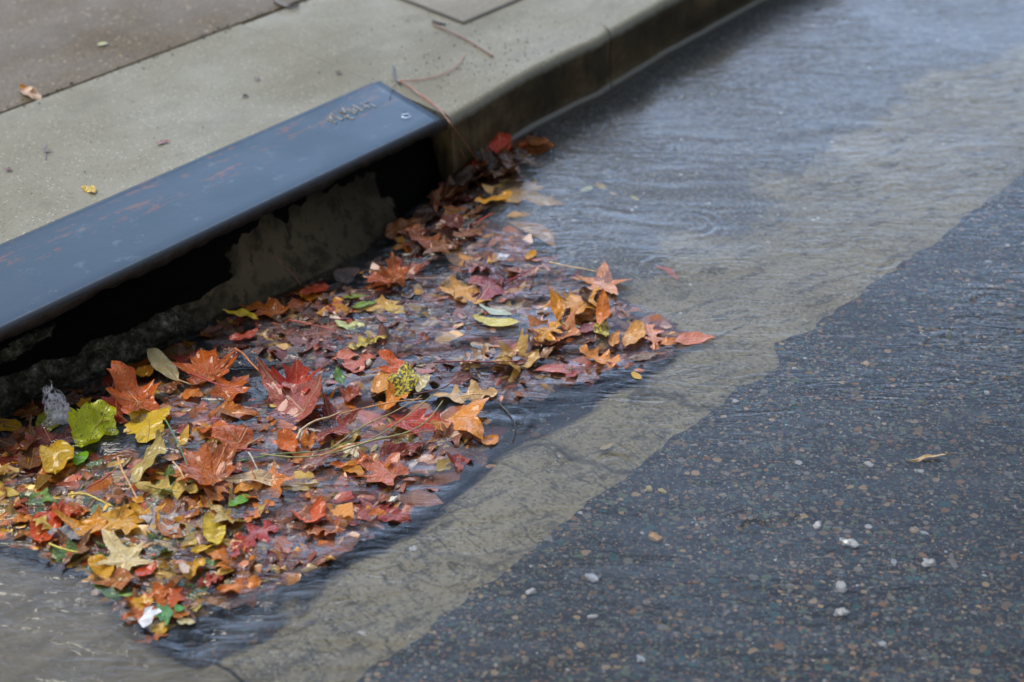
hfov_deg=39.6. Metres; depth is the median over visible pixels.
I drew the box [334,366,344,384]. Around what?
willow leaf
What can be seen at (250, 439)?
oak leaf
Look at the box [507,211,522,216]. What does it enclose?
oval leaf
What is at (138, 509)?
oval leaf
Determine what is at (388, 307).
oval leaf
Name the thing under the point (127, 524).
maple leaf
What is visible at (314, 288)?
oval leaf
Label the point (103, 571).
oval leaf
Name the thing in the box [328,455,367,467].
willow leaf
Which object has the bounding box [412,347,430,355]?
oval leaf
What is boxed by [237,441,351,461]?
grass blade
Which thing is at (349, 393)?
leaf scrap
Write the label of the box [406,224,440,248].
oval leaf
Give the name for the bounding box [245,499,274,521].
oak leaf
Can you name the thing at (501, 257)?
shell
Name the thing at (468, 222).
willow leaf
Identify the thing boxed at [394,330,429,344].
maple leaf
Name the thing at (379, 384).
oval leaf
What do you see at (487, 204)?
maple leaf
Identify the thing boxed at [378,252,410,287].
maple leaf
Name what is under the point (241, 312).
willow leaf
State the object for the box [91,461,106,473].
leaf scrap
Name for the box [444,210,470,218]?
maple leaf
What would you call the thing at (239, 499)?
oval leaf
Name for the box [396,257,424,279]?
maple leaf
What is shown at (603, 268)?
star leaf
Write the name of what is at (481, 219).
stalk
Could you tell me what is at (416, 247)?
oak leaf
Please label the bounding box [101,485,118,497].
oval leaf
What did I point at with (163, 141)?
willow leaf
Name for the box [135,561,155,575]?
oval leaf
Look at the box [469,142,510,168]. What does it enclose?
star leaf
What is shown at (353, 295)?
willow leaf
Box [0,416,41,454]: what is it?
maple leaf
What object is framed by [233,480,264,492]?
oval leaf
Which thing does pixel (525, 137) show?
oval leaf
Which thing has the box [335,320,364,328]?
oval leaf
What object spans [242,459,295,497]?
star leaf
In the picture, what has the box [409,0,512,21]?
pavement inset
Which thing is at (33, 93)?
willow leaf
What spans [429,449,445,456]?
leaf scrap
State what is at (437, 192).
willow leaf
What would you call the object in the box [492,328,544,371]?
maple leaf
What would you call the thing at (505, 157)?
oval leaf
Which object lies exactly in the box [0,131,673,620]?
leaf litter
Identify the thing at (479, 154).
leaf scrap
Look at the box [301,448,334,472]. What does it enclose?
oval leaf
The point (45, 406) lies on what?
leaf scrap
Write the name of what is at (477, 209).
oval leaf
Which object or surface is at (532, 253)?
oval leaf
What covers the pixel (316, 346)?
oak leaf
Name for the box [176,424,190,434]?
leaf scrap
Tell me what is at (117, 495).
oak leaf
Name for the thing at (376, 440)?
grass blade
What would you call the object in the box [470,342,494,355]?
oval leaf
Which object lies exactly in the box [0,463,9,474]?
maple leaf
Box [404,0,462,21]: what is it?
pavement joint
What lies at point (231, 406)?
maple leaf
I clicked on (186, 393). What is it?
leaf scrap
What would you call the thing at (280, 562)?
leaf scrap
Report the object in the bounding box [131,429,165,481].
willow leaf
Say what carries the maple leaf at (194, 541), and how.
on the maple leaf
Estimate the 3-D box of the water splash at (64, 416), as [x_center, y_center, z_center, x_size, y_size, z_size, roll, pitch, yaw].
[-0.696,0.093,2.198,0.068,0.080,0.023,-2,25,-3]
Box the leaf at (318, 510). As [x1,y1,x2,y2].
[288,494,325,522]
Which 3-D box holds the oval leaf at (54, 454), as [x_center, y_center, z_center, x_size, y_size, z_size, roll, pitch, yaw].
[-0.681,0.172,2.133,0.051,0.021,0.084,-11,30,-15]
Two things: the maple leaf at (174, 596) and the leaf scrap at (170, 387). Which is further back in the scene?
the leaf scrap at (170, 387)
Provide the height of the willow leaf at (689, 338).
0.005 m
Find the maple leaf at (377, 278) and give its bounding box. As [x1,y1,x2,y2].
[363,268,392,285]
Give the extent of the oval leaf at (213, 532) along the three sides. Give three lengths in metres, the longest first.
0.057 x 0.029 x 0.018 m
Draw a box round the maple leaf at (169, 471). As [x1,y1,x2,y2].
[155,465,193,492]
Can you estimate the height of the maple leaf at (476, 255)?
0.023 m
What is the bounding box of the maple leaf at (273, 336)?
[253,333,291,354]
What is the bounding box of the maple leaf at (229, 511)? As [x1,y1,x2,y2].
[214,507,231,522]
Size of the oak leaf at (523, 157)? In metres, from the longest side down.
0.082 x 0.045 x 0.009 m
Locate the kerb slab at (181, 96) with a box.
[0,24,372,244]
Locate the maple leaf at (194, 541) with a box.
[185,538,196,545]
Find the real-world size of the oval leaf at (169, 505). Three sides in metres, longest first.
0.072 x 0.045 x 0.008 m
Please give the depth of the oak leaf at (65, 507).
2.04 m
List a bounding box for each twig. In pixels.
[234,348,258,370]
[248,452,257,468]
[273,0,298,7]
[295,411,341,439]
[413,370,479,394]
[432,19,445,24]
[433,24,492,56]
[499,403,515,439]
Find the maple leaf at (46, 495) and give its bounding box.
[28,487,57,505]
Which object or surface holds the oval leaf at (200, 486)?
on the water
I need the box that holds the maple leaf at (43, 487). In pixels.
[33,480,48,496]
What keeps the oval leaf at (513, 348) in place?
on the leaf litter
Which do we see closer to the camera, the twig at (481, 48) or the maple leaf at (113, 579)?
the maple leaf at (113, 579)
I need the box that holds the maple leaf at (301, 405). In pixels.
[256,357,321,421]
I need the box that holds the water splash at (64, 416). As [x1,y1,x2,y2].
[44,384,68,424]
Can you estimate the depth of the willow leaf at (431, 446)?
2.14 m
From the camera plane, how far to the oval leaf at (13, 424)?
2.22 m
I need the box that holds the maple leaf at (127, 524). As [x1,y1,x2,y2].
[98,503,165,534]
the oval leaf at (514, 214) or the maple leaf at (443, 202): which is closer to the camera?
the oval leaf at (514, 214)
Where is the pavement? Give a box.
[0,0,306,113]
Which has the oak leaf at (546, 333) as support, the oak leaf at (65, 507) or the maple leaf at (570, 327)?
the maple leaf at (570, 327)
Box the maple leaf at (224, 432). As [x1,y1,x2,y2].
[193,420,263,451]
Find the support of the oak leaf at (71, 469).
on the leaf litter
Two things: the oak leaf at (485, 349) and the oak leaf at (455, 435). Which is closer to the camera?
the oak leaf at (455, 435)
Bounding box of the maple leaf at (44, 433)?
[0,424,72,465]
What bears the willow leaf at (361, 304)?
on the water
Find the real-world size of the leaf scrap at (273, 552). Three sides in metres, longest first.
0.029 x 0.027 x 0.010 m
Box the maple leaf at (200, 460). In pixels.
[173,441,238,485]
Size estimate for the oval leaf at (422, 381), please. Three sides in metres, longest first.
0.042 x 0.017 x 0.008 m
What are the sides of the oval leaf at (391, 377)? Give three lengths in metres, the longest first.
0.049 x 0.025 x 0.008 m
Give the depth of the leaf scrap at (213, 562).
1.95 m
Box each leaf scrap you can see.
[0,528,9,531]
[36,460,64,481]
[42,400,59,408]
[47,520,82,539]
[52,537,80,562]
[64,390,83,404]
[68,399,118,446]
[76,397,91,406]
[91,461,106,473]
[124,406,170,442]
[130,594,152,609]
[135,364,153,376]
[150,622,167,633]
[164,381,181,392]
[171,608,189,617]
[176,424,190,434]
[177,616,194,624]
[180,388,202,398]
[182,557,204,579]
[192,423,209,431]
[200,441,217,453]
[206,559,218,568]
[216,540,233,551]
[231,462,241,473]
[267,547,286,558]
[273,535,293,552]
[276,550,300,569]
[305,491,313,502]
[339,385,361,401]
[378,492,392,502]
[394,236,405,242]
[404,240,416,245]
[412,205,439,221]
[426,226,437,232]
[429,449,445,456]
[436,458,450,471]
[474,150,497,161]
[486,160,497,169]
[526,136,548,144]
[565,371,577,376]
[658,337,677,345]
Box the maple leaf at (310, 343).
[286,327,319,352]
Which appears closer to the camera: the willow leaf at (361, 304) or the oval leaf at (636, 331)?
the oval leaf at (636, 331)
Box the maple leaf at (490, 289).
[467,266,538,299]
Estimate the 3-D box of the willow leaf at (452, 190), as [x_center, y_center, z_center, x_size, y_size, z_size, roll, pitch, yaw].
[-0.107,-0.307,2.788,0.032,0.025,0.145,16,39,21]
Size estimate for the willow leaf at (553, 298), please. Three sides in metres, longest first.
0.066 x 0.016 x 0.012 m
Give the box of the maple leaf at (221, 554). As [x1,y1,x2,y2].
[207,545,254,569]
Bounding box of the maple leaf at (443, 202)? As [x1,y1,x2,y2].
[427,175,463,210]
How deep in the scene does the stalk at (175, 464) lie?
2.07 m
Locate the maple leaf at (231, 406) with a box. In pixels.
[208,397,258,423]
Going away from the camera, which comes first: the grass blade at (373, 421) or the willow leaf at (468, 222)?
the grass blade at (373, 421)
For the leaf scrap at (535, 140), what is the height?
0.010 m
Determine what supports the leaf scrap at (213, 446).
on the water
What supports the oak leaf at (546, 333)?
on the water
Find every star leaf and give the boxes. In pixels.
[47,528,92,562]
[95,528,153,581]
[187,351,195,357]
[205,483,267,523]
[225,544,262,569]
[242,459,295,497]
[295,393,361,441]
[319,385,335,396]
[423,235,455,253]
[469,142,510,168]
[576,261,630,294]
[582,308,595,321]
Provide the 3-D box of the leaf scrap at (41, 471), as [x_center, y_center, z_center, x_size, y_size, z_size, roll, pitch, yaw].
[-0.684,0.195,2.113,0.044,0.015,0.042,11,41,15]
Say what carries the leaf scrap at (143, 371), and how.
on the water
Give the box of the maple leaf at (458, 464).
[446,452,472,472]
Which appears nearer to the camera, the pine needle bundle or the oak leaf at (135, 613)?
the oak leaf at (135, 613)
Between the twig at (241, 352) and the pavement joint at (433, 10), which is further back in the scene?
the pavement joint at (433, 10)
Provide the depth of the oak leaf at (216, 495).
2.05 m
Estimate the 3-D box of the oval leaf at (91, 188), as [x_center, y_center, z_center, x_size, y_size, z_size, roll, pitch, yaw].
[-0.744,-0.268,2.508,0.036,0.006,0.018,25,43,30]
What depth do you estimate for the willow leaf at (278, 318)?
2.45 m
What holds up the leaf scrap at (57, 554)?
on the water
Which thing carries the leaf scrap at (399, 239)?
on the water
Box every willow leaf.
[11,472,35,476]
[19,84,32,91]
[20,87,44,100]
[93,539,126,546]
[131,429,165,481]
[147,348,191,384]
[156,139,170,142]
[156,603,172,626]
[177,425,188,446]
[179,561,189,572]
[188,500,214,509]
[190,544,211,552]
[219,469,318,486]
[223,308,258,318]
[253,319,261,329]
[266,307,283,322]
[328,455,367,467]
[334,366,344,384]
[341,293,366,297]
[352,301,376,307]
[377,365,397,373]
[395,229,429,240]
[405,443,437,454]
[429,184,442,211]
[438,164,473,199]
[462,214,482,226]
[477,303,510,314]
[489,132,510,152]
[519,141,528,146]
[533,363,586,373]
[549,288,559,320]
[557,293,564,319]
[596,288,609,324]
[609,330,619,346]
[629,352,658,360]
[673,331,714,344]
[907,453,950,461]
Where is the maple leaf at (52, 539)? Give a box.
[41,535,56,550]
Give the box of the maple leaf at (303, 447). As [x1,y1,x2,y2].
[292,444,320,460]
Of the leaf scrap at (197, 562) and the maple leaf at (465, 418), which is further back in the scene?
the maple leaf at (465, 418)
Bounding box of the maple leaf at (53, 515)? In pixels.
[51,498,80,517]
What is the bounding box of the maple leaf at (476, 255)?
[464,251,492,272]
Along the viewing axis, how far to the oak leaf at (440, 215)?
2.72 m
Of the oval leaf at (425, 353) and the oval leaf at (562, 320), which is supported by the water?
the oval leaf at (562, 320)
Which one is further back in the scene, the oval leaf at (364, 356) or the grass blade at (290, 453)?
the oval leaf at (364, 356)
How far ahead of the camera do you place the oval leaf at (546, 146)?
2.90 m
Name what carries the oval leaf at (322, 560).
in the water
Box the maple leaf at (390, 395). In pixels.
[375,380,409,409]
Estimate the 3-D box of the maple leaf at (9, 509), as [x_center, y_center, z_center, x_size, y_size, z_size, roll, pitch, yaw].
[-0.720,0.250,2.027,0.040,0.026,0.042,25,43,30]
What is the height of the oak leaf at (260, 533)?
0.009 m
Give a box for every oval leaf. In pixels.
[0,419,21,430]
[0,481,18,496]
[9,426,35,438]
[11,514,31,522]
[17,446,41,468]
[17,529,40,536]
[30,510,61,542]
[35,409,61,431]
[39,440,73,473]
[72,506,90,515]
[73,451,88,464]
[78,515,123,524]
[81,185,95,191]
[88,554,113,578]
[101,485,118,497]
[130,503,159,520]
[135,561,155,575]
[154,389,179,394]
[154,469,184,479]
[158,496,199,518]
[174,604,184,610]
[193,472,230,489]
[203,512,225,543]
[215,568,234,574]
[216,575,260,593]
[228,494,248,505]
[229,327,257,339]
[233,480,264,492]
[258,322,284,340]
[273,328,303,335]
[274,516,296,534]
[275,428,298,451]
[293,504,335,522]
[296,482,308,490]
[299,292,318,300]
[300,283,328,294]
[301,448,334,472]
[307,552,334,564]
[310,304,342,315]
[316,303,349,315]
[321,297,342,302]
[331,428,360,448]
[333,349,357,358]
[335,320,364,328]
[339,505,370,518]
[341,359,364,372]
[342,460,363,476]
[356,342,377,368]
[356,442,397,460]
[359,353,376,360]
[370,370,390,392]
[371,270,396,286]
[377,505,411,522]
[378,350,410,368]
[383,373,396,392]
[385,217,421,238]
[385,304,401,312]
[392,362,416,395]
[400,482,405,491]
[404,441,422,455]
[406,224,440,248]
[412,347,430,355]
[415,373,429,391]
[431,371,472,385]
[436,213,462,232]
[443,206,466,210]
[450,165,479,184]
[464,187,487,196]
[469,204,482,214]
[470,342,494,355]
[473,314,517,325]
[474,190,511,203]
[481,434,498,444]
[487,254,498,262]
[489,336,517,355]
[499,150,519,172]
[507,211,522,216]
[511,141,520,148]
[514,135,538,142]
[521,142,553,154]
[525,249,536,258]
[540,346,554,357]
[561,313,588,327]
[577,322,594,332]
[579,286,599,306]
[582,309,612,320]
[593,320,608,336]
[622,320,646,345]
[631,371,641,378]
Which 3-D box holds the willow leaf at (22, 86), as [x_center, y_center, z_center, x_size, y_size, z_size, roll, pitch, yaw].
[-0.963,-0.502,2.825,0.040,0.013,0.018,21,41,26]
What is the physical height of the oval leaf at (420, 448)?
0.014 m
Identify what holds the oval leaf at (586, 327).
on the water
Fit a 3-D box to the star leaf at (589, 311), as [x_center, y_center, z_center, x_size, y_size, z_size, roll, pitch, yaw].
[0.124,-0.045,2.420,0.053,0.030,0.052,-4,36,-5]
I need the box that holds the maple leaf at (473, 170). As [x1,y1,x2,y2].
[471,162,512,183]
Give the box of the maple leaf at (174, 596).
[165,587,183,607]
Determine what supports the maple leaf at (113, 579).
on the water
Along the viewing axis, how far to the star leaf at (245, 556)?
1.95 m
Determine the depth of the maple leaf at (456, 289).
2.50 m
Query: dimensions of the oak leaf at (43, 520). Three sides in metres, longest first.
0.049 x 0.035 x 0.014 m
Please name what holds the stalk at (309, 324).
on the water
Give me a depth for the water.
2.19 m
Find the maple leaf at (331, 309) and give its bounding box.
[326,301,352,317]
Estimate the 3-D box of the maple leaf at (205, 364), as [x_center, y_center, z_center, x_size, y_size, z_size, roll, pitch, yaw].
[-0.495,0.039,2.300,0.092,0.032,0.090,14,38,18]
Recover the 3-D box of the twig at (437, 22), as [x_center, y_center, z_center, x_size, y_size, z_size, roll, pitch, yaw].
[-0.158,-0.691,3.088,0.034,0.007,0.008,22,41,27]
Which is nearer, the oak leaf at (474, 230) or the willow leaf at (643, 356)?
the willow leaf at (643, 356)
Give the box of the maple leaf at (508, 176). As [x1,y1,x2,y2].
[475,166,524,181]
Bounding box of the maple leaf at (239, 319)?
[227,316,242,325]
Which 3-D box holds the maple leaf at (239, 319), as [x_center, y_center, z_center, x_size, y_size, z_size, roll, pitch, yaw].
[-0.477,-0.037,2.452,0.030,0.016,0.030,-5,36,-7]
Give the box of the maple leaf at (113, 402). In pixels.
[62,396,126,423]
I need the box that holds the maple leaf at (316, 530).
[307,514,345,535]
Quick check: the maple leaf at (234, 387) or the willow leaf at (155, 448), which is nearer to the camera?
the willow leaf at (155, 448)
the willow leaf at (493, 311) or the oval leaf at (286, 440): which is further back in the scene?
the willow leaf at (493, 311)
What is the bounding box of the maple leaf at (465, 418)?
[429,397,488,441]
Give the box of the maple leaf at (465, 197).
[455,192,473,201]
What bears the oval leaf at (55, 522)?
on the water
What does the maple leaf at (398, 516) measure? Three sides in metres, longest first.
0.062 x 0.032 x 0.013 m
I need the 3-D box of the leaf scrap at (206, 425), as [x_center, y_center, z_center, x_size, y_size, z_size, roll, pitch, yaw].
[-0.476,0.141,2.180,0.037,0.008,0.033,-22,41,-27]
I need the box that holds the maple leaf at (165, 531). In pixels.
[155,512,190,537]
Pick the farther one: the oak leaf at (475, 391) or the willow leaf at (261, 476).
the oak leaf at (475, 391)
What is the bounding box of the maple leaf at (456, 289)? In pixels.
[440,277,491,303]
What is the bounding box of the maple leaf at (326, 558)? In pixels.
[272,547,335,575]
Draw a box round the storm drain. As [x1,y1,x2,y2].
[0,81,447,415]
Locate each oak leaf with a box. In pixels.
[8,443,27,452]
[30,515,61,531]
[52,501,83,516]
[60,465,77,480]
[103,486,148,504]
[121,597,168,619]
[123,580,177,604]
[133,476,197,498]
[154,633,167,640]
[198,572,223,587]
[199,482,232,508]
[209,429,253,446]
[229,520,277,551]
[229,542,251,556]
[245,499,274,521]
[290,447,310,469]
[298,429,324,448]
[303,322,336,339]
[313,336,344,350]
[346,333,386,349]
[347,496,391,525]
[368,259,386,264]
[410,242,423,252]
[417,420,472,446]
[430,379,497,402]
[431,211,443,220]
[433,222,460,249]
[452,222,485,236]
[460,345,488,365]
[469,186,499,197]
[513,148,538,164]
[534,321,562,341]
[579,344,620,367]
[644,324,663,349]
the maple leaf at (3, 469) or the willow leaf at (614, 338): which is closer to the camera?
the maple leaf at (3, 469)
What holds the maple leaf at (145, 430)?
on the water
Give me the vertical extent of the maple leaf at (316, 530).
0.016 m
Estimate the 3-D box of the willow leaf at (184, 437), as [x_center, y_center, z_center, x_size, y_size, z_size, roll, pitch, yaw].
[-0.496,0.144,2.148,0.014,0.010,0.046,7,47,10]
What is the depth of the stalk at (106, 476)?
2.07 m
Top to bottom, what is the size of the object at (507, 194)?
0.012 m
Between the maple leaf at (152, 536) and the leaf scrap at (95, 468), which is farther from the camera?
the leaf scrap at (95, 468)
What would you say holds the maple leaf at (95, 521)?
on the water
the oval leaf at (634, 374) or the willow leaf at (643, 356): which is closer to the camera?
the oval leaf at (634, 374)
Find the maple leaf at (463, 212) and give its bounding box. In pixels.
[457,203,481,213]
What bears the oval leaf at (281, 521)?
on the water
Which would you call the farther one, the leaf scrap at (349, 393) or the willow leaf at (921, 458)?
the leaf scrap at (349, 393)
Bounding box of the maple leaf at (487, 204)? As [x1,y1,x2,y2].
[470,202,492,209]
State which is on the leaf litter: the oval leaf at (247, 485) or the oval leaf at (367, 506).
the oval leaf at (367, 506)
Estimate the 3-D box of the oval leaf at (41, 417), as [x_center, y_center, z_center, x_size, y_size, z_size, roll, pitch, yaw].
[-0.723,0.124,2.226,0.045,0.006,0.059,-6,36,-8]
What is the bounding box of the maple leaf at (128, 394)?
[105,360,159,414]
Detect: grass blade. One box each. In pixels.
[48,542,77,552]
[68,493,113,506]
[165,419,187,466]
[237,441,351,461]
[260,394,433,457]
[320,429,434,456]
[333,395,421,446]
[341,398,421,413]
[341,400,442,451]
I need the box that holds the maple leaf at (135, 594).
[121,587,139,609]
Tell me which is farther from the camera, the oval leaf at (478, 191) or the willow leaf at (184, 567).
the oval leaf at (478, 191)
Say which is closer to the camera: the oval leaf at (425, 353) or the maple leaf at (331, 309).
the oval leaf at (425, 353)
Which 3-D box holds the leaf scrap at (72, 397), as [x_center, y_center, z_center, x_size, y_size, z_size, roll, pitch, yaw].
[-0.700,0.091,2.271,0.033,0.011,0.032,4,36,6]
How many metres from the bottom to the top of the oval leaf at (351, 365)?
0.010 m
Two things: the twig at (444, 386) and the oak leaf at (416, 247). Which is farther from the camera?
the oak leaf at (416, 247)
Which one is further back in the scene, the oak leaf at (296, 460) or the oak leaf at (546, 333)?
the oak leaf at (546, 333)
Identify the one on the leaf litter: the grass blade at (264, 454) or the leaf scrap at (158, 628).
the grass blade at (264, 454)
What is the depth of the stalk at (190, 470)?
2.08 m
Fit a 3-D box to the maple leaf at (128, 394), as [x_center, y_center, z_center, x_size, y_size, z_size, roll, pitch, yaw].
[-0.597,0.077,2.240,0.084,0.056,0.112,-1,36,-2]
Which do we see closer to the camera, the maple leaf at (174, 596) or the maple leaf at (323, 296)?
the maple leaf at (174, 596)
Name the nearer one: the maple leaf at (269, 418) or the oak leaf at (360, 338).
the maple leaf at (269, 418)
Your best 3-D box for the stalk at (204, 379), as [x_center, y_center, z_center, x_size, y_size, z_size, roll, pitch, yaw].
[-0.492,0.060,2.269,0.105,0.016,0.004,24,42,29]
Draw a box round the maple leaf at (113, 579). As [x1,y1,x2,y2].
[91,566,133,589]
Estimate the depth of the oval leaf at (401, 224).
2.68 m
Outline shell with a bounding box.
[496,254,510,260]
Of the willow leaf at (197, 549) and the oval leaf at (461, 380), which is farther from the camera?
the oval leaf at (461, 380)
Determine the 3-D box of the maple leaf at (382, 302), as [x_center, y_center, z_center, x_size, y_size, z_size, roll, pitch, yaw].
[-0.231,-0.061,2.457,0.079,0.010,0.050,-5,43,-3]
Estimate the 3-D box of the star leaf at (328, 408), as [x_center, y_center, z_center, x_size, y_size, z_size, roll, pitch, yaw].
[-0.278,0.134,2.173,0.097,0.049,0.100,20,40,25]
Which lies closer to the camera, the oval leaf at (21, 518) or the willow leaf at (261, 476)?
the oval leaf at (21, 518)
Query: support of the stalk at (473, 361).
on the water
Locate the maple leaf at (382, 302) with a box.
[360,294,400,310]
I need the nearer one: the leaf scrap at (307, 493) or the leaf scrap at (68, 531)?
the leaf scrap at (68, 531)
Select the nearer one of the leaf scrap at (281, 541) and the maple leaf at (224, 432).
the leaf scrap at (281, 541)
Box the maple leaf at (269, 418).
[239,415,278,429]
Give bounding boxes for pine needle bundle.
[392,64,479,163]
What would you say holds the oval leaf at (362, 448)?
on the leaf litter
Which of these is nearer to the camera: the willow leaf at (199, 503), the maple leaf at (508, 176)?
the willow leaf at (199, 503)
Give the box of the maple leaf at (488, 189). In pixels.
[482,179,563,203]
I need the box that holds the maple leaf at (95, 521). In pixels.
[54,504,116,535]
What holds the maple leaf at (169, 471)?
on the water
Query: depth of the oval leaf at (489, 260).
2.57 m
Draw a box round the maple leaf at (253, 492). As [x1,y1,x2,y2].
[240,487,260,506]
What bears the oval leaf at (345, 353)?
on the water
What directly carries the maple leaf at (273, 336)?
on the water
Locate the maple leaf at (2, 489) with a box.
[0,484,5,500]
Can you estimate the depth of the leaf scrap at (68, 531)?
2.00 m
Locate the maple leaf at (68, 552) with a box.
[47,538,78,558]
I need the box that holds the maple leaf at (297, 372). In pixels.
[265,359,321,392]
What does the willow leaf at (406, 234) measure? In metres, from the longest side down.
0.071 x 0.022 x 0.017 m
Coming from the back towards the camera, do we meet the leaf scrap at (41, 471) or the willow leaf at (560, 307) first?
the willow leaf at (560, 307)
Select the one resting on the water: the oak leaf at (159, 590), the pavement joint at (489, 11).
the oak leaf at (159, 590)
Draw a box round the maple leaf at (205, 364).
[171,348,238,384]
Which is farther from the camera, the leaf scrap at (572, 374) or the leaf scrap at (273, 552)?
the leaf scrap at (572, 374)
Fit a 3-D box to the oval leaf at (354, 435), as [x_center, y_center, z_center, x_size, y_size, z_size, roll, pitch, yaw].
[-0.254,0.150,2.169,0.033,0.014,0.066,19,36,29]
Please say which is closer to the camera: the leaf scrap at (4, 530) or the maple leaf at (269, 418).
the leaf scrap at (4, 530)
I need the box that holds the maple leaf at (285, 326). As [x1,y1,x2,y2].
[280,314,298,334]
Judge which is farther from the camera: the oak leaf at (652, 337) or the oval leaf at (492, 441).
the oak leaf at (652, 337)
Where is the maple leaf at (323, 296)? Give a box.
[313,291,351,306]
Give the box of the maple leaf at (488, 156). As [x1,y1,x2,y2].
[480,148,518,176]
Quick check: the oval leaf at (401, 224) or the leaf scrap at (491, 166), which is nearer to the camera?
the oval leaf at (401, 224)
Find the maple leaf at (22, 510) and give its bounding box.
[13,497,54,514]
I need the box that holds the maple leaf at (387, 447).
[380,440,425,460]
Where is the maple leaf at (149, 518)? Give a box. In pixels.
[139,504,185,534]
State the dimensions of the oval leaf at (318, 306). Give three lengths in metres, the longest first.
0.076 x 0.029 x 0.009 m
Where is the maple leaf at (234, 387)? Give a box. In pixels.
[210,374,250,399]
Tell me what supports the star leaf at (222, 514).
on the water
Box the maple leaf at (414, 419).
[385,406,449,435]
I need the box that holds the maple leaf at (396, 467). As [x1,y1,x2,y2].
[356,448,408,484]
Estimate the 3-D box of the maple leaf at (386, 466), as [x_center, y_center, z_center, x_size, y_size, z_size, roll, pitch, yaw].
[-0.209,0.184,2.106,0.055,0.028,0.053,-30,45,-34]
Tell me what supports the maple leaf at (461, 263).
on the leaf litter
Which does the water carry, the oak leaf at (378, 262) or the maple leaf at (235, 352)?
the oak leaf at (378, 262)
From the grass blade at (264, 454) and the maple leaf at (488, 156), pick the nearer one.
the grass blade at (264, 454)
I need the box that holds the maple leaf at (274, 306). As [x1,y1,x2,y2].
[238,297,289,319]
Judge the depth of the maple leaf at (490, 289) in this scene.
2.50 m
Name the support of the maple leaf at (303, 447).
on the oak leaf at (296, 460)
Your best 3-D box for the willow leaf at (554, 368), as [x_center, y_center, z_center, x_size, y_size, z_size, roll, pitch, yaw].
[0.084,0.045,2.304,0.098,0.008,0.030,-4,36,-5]
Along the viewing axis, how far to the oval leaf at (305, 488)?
2.06 m
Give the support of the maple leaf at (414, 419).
on the water
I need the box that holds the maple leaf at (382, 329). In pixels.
[362,322,397,356]
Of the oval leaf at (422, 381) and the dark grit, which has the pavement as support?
the dark grit
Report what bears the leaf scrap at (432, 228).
on the water
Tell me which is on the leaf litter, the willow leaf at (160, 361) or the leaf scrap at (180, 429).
the willow leaf at (160, 361)
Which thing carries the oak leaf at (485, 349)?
on the water
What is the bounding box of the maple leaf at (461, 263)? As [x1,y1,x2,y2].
[446,243,463,266]
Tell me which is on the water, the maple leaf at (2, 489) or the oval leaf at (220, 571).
the oval leaf at (220, 571)
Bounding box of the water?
[0,0,1023,681]
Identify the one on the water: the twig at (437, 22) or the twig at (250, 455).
the twig at (250, 455)
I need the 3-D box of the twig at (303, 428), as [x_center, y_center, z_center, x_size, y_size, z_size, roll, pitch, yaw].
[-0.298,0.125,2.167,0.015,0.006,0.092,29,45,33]
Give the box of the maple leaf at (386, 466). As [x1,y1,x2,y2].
[350,452,393,468]
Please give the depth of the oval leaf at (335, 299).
2.48 m
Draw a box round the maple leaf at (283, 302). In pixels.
[280,298,287,305]
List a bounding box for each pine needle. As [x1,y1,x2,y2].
[275,254,300,284]
[399,53,464,80]
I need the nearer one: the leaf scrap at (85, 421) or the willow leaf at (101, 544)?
the willow leaf at (101, 544)
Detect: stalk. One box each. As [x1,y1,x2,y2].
[84,473,109,489]
[117,457,137,499]
[172,461,186,485]
[179,463,204,478]
[181,370,226,386]
[216,443,227,467]
[237,448,265,450]
[288,319,335,330]
[433,360,524,362]
[471,213,492,225]
[509,264,539,280]
[549,261,595,271]
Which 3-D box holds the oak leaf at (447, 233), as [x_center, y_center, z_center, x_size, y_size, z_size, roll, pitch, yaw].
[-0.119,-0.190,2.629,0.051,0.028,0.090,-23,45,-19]
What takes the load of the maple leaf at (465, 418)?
on the water
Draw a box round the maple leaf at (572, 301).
[541,287,599,315]
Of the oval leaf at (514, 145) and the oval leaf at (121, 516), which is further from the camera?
the oval leaf at (514, 145)
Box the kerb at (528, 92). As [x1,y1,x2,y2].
[244,0,763,181]
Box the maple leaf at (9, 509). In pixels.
[0,498,20,527]
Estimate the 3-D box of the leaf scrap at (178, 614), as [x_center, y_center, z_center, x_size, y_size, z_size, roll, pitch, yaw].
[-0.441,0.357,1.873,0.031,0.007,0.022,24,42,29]
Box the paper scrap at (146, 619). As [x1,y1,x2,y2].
[138,606,161,627]
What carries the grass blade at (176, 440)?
on the maple leaf at (200, 460)
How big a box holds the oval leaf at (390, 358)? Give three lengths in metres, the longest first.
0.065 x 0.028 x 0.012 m
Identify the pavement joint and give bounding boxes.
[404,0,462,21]
[461,0,516,22]
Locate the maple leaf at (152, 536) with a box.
[142,531,172,557]
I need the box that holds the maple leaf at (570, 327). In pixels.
[527,304,580,344]
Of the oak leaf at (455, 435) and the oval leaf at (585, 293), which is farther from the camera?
the oval leaf at (585, 293)
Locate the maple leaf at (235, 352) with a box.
[224,340,246,357]
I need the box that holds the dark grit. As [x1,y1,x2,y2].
[2,0,586,193]
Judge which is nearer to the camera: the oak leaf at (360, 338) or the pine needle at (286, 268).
the oak leaf at (360, 338)
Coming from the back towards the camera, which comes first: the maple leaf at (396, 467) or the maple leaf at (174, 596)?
the maple leaf at (396, 467)
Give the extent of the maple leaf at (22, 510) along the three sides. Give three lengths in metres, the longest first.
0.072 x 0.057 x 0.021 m
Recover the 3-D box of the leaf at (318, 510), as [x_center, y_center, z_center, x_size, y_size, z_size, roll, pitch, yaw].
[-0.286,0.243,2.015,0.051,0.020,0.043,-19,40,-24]
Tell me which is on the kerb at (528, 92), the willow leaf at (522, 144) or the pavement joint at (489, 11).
the pavement joint at (489, 11)

